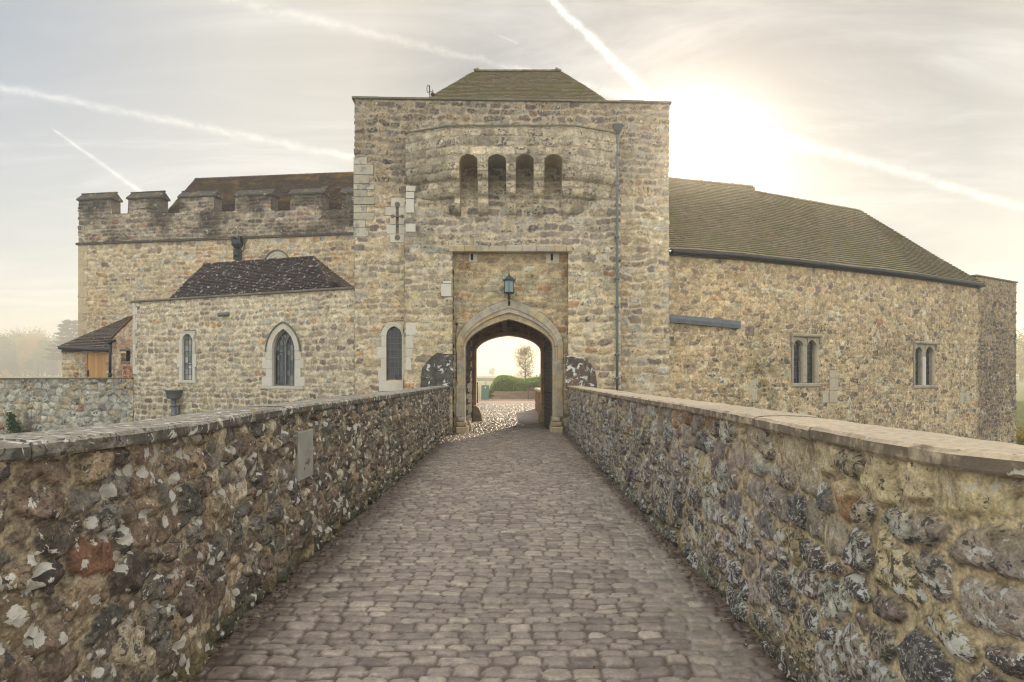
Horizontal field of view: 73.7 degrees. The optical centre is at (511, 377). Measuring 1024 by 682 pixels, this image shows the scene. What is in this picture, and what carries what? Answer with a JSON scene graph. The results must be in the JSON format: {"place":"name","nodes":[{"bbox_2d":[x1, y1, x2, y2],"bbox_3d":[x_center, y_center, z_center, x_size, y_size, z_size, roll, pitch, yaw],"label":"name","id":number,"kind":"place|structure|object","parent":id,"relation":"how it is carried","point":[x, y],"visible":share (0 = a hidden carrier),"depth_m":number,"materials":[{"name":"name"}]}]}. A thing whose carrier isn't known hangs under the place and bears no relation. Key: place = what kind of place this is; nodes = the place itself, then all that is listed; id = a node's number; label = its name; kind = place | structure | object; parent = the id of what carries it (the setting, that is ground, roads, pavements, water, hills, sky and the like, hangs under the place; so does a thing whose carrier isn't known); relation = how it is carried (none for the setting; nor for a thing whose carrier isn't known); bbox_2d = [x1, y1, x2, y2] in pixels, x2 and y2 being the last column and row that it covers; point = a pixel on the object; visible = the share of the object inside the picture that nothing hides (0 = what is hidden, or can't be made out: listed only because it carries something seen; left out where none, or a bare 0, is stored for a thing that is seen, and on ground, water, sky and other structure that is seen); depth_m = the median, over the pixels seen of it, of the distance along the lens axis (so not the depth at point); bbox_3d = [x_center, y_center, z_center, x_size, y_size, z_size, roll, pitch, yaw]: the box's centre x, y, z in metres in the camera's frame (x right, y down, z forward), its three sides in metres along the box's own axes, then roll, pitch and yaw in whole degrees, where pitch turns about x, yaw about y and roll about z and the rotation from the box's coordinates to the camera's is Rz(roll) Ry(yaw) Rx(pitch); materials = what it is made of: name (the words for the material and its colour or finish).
{"place":"outdoors","nodes":[
{"label":"outdoors","id":0,"kind":"place"},
{"bbox_2d":[189,403,793,681],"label":"cobbled path","id":1,"kind":"structure","parent":0,"point":[429,593],"depth_m":5.35,"materials":[{"name":"stone"}]},
{"bbox_2d":[196,433,786,680],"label":"fallen leaves","id":2,"kind":"object","parent":1,"relation":"on","point":[223,648],"visible":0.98,"depth_m":5.64,"materials":[{"name":"brown plant"}]},
{"bbox_2d":[534,388,539,412],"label":"courtyard wall","id":3,"kind":"structure","parent":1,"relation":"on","point":[537,399],"depth_m":33.07,"materials":[{"name":"beige stone"}]},
{"bbox_2d":[477,398,534,403],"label":"gravel yard","id":4,"kind":"structure","parent":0,"point":[509,401],"depth_m":48.48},
{"bbox_2d":[481,385,488,398],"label":"board sign","id":5,"kind":"object","parent":4,"relation":"on","point":[484,391],"visible":1,"depth_m":53.14,"materials":[{"name":"green paint"}]},
{"bbox_2d":[489,375,540,398],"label":"clipped hedge","id":6,"kind":"object","parent":4,"relation":"on","point":[503,387],"visible":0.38,"depth_m":54.95,"materials":[{"name":"green plant"}]},
{"bbox_2d":[528,387,539,398],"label":"timber bench","id":7,"kind":"object","parent":4,"relation":"on","point":[530,388],"visible":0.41,"depth_m":53.88,"materials":[{"name":"brown wood"}]},
{"bbox_2d":[0,376,1023,437],"bbox_3d":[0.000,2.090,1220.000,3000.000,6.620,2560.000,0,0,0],"label":"ground","id":8,"kind":"structure","parent":0,"point":[1020,401],"depth_m":89.37,"materials":[{"name":"green plant"}]},
{"bbox_2d":[0,369,9,376],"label":"woodland tree","id":9,"kind":"object","parent":8,"relation":"on","point":[3,372],"visible":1,"depth_m":234.64,"materials":[{"name":"beige plant"}]},
{"bbox_2d":[0,334,12,374],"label":"woodland tree","id":10,"kind":"object","parent":8,"relation":"on","point":[4,345],"visible":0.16,"depth_m":289.55,"materials":[{"name":"beige plant"}]},
{"bbox_2d":[6,351,20,376],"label":"woodland tree","id":11,"kind":"object","parent":8,"relation":"on","point":[12,364],"visible":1,"depth_m":261.65,"materials":[{"name":"beige plant"}]},
{"bbox_2d":[0,328,35,375],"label":"woodland tree","id":12,"kind":"object","parent":8,"relation":"on","point":[5,350],"visible":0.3,"depth_m":283.53,"materials":[{"name":"beige plant"}]},
{"bbox_2d":[8,332,32,375],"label":"woodland tree","id":13,"kind":"object","parent":8,"relation":"on","point":[14,347],"visible":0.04,"depth_m":298.33,"materials":[{"name":"beige plant"}]},
{"bbox_2d":[12,332,41,376],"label":"woodland tree","id":14,"kind":"object","parent":8,"relation":"on","point":[24,344],"visible":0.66,"depth_m":268.42,"materials":[{"name":"beige plant"}]},
{"bbox_2d":[10,327,53,375],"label":"woodland tree","id":15,"kind":"object","parent":8,"relation":"on","point":[36,336],"visible":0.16,"depth_m":298.13,"materials":[{"name":"beige plant"}]},
{"bbox_2d":[25,327,50,375],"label":"woodland tree","id":16,"kind":"object","parent":8,"relation":"on","point":[38,334],"visible":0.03,"depth_m":310.76,"materials":[{"name":"beige plant"}]},
{"bbox_2d":[23,347,53,376],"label":"woodland tree","id":17,"kind":"object","parent":8,"relation":"on","point":[31,362],"visible":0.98,"depth_m":259.61,"materials":[{"name":"beige plant"}]},
{"bbox_2d":[30,335,49,375],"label":"woodland tree","id":18,"kind":"object","parent":8,"relation":"on","point":[39,342],"visible":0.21,"depth_m":288.38,"materials":[{"name":"beige plant"}]},
{"bbox_2d":[29,333,61,375],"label":"woodland tree","id":19,"kind":"object","parent":8,"relation":"on","point":[59,361],"visible":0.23,"depth_m":279.50,"materials":[{"name":"beige plant"}]},
{"bbox_2d":[46,358,60,376],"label":"woodland tree","id":20,"kind":"object","parent":8,"relation":"on","point":[53,363],"visible":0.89,"depth_m":261.66,"materials":[{"name":"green plant"}]},
{"bbox_2d":[42,319,77,360],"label":"cedar tree","id":21,"kind":"object","parent":8,"relation":"on","point":[67,331],"visible":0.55,"depth_m":227.62,"materials":[{"name":"grey plant"}]},
{"bbox_2d":[0,377,133,433],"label":"boundary wall","id":22,"kind":"structure","parent":8,"relation":"on","point":[38,404],"depth_m":25.16,"materials":[{"name":"stone"}]},
{"bbox_2d":[1,412,25,433],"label":"ivy plant","id":23,"kind":"object","parent":22,"relation":"attached to","point":[13,423],"visible":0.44,"depth_m":25.13,"materials":[{"name":"green plant"}]},
{"bbox_2d":[57,315,133,377],"bbox_3d":[-16.518,0.271,27.287,2.685,5.858,6.070,0,0,-36],"label":"lean to shed","id":24,"kind":"object","parent":8,"relation":"on","point":[97,353],"visible":0.29,"depth_m":27.05,"materials":[{"name":"brown stone"}]},
{"bbox_2d":[86,353,106,376],"bbox_3d":[-16.439,0.956,27.079,1.025,3.887,0.184,0,0,16],"label":"door","id":25,"kind":"structure","parent":24,"relation":"in","point":[96,366],"depth_m":27.09,"materials":[{"name":"brown wood"}]},
{"bbox_2d":[75,171,354,352],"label":"battlemented range","id":26,"kind":"structure","parent":8,"relation":"on","point":[149,245],"depth_m":31.56,"materials":[{"name":"stone"}]},
{"bbox_2d":[264,249,288,258],"bbox_3d":[-10.515,-5.393,30.624,1.306,0.685,0.210,0,0,10],"label":"window","id":27,"kind":"structure","parent":26,"relation":"in","point":[274,253],"depth_m":30.59,"materials":[{"name":"stone"}]},
{"bbox_2d":[130,256,354,421],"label":"annex building","id":28,"kind":"structure","parent":8,"relation":"on","point":[212,336],"depth_m":23.33,"materials":[{"name":"stone"}]},
{"bbox_2d":[177,331,196,382],"bbox_3d":[-11.415,-0.720,24.113,0.913,1.819,0.260,0,0,23],"label":"window","id":29,"kind":"structure","parent":28,"relation":"in","point":[186,358],"depth_m":24.13,"materials":[{"name":"stone"}]},
{"bbox_2d":[261,321,304,388],"bbox_3d":[-7.481,-0.732,22.422,1.819,2.205,0.275,0,0,23],"label":"window","id":30,"kind":"structure","parent":28,"relation":"in","point":[282,354],"depth_m":22.46,"materials":[{"name":"stone"}]},
{"bbox_2d":[488,367,497,374],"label":"woodland tree","id":31,"kind":"object","parent":8,"relation":"on","point":[491,371],"visible":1,"depth_m":329.13,"materials":[{"name":"beige plant"}]},
{"bbox_2d":[477,378,530,380],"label":"meadow wall","id":32,"kind":"structure","parent":8,"relation":"on","point":[485,379],"depth_m":150.00,"materials":[{"name":"beige stone"}]},
{"bbox_2d":[352,67,671,432],"bbox_3d":[0.028,-2.985,23.977,9.983,16.569,8.045,0,0,0],"label":"gatehouse","id":33,"kind":"object","parent":8,"relation":"on","point":[548,190],"visible":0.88,"depth_m":20.94,"materials":[{"name":"stone"}]},
{"bbox_2d":[377,322,416,390],"bbox_3d":[-3.481,-0.651,21.149,1.463,2.163,0.584,0,0,24],"label":"window","id":34,"kind":"structure","parent":33,"relation":"in","point":[391,351],"depth_m":21.16,"materials":[{"name":"stone"}]},
{"bbox_2d":[427,85,434,96],"bbox_3d":[-2.603,-8.797,21.850,0.270,1.194,0.133,0,0,0],"label":"roof aerial","id":35,"kind":"object","parent":33,"relation":"on","point":[432,93],"visible":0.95,"depth_m":21.89,"materials":[{"name":"metal"}]},
{"bbox_2d":[454,323,457,384],"bbox_3d":[-1.715,-0.731,20.860,0.126,1.896,0.067,0,0,0],"label":"bell pull","id":36,"kind":"object","parent":33,"relation":"attached to","point":[456,356],"visible":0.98,"depth_m":20.85,"materials":[{"name":"metal"}]},
{"bbox_2d":[466,338,471,423],"bbox_3d":[-1.413,-0.055,22.194,0.108,3.409,1.510,0,0,1],"label":"door","id":37,"kind":"structure","parent":33,"relation":"in","point":[468,348],"depth_m":21.94,"materials":[{"name":"brown wood"}]},
{"bbox_2d":[502,273,515,305],"bbox_3d":[-0.089,-2.691,20.661,0.416,0.987,0.597,0,0,0],"label":"wall lantern","id":38,"kind":"object","parent":33,"relation":"attached to","point":[508,280],"depth_m":20.51,"materials":[{"name":"metal"}]},
{"bbox_2d":[544,335,551,428],"bbox_3d":[1.178,-0.055,22.194,0.090,3.409,1.514,0,0,-6],"label":"door","id":39,"kind":"structure","parent":33,"relation":"in","point":[547,345],"depth_m":22.18,"materials":[{"name":"brown wood"}]},
{"bbox_2d":[512,343,538,381],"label":"young tree","id":40,"kind":"object","parent":8,"relation":"on","point":[521,353],"visible":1,"depth_m":71.93,"materials":[{"name":"brown plant"}]},
{"bbox_2d":[669,177,1017,443],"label":"curved range","id":41,"kind":"structure","parent":8,"relation":"on","point":[778,302],"depth_m":25.30,"materials":[{"name":"stone"}]},
{"bbox_2d":[790,333,821,386],"bbox_3d":[10.391,-0.607,24.271,1.511,1.894,0.340,0,0,-27],"label":"window","id":42,"kind":"structure","parent":41,"relation":"in","point":[804,347],"depth_m":24.23,"materials":[{"name":"stone"}]},
{"bbox_2d":[913,341,937,388],"bbox_3d":[16.668,-0.507,27.674,1.758,1.905,0.340,0,0,-32],"label":"window","id":43,"kind":"structure","parent":41,"relation":"in","point":[924,351],"depth_m":27.61,"materials":[{"name":"stone"}]},
{"bbox_2d":[1016,328,1023,380],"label":"woodland tree","id":44,"kind":"object","parent":8,"relation":"on","point":[1018,361],"visible":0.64,"depth_m":140.89,"materials":[{"name":"beige plant"}]},
{"bbox_2d":[1016,330,1023,380],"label":"woodland tree","id":45,"kind":"object","parent":8,"relation":"on","point":[1017,342],"visible":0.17,"depth_m":148.45,"materials":[{"name":"beige plant"}]},
{"bbox_2d":[1016,417,1023,444],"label":"autumn shrub","id":46,"kind":"object","parent":8,"relation":"on","point":[1020,440],"visible":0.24,"depth_m":32.99,"materials":[{"name":"yellow plant"}]},
{"bbox_2d":[0,0,1023,375],"label":"sky","id":47,"kind":"structure","parent":0,"point":[908,115],"materials":[{"name":"white"}]},
{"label":"bridge deck","id":48,"kind":"structure","parent":0,"visible":0},
{"bbox_2d":[0,385,449,681],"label":"bridge parapet","id":49,"kind":"structure","parent":48,"relation":"on","point":[171,549],"depth_m":3.59,"materials":[{"name":"stone"}]},
{"bbox_2d":[567,386,1023,681],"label":"bridge parapet","id":50,"kind":"structure","parent":48,"relation":"on","point":[814,548],"depth_m":3.22,"materials":[{"name":"stone"}]}
]}

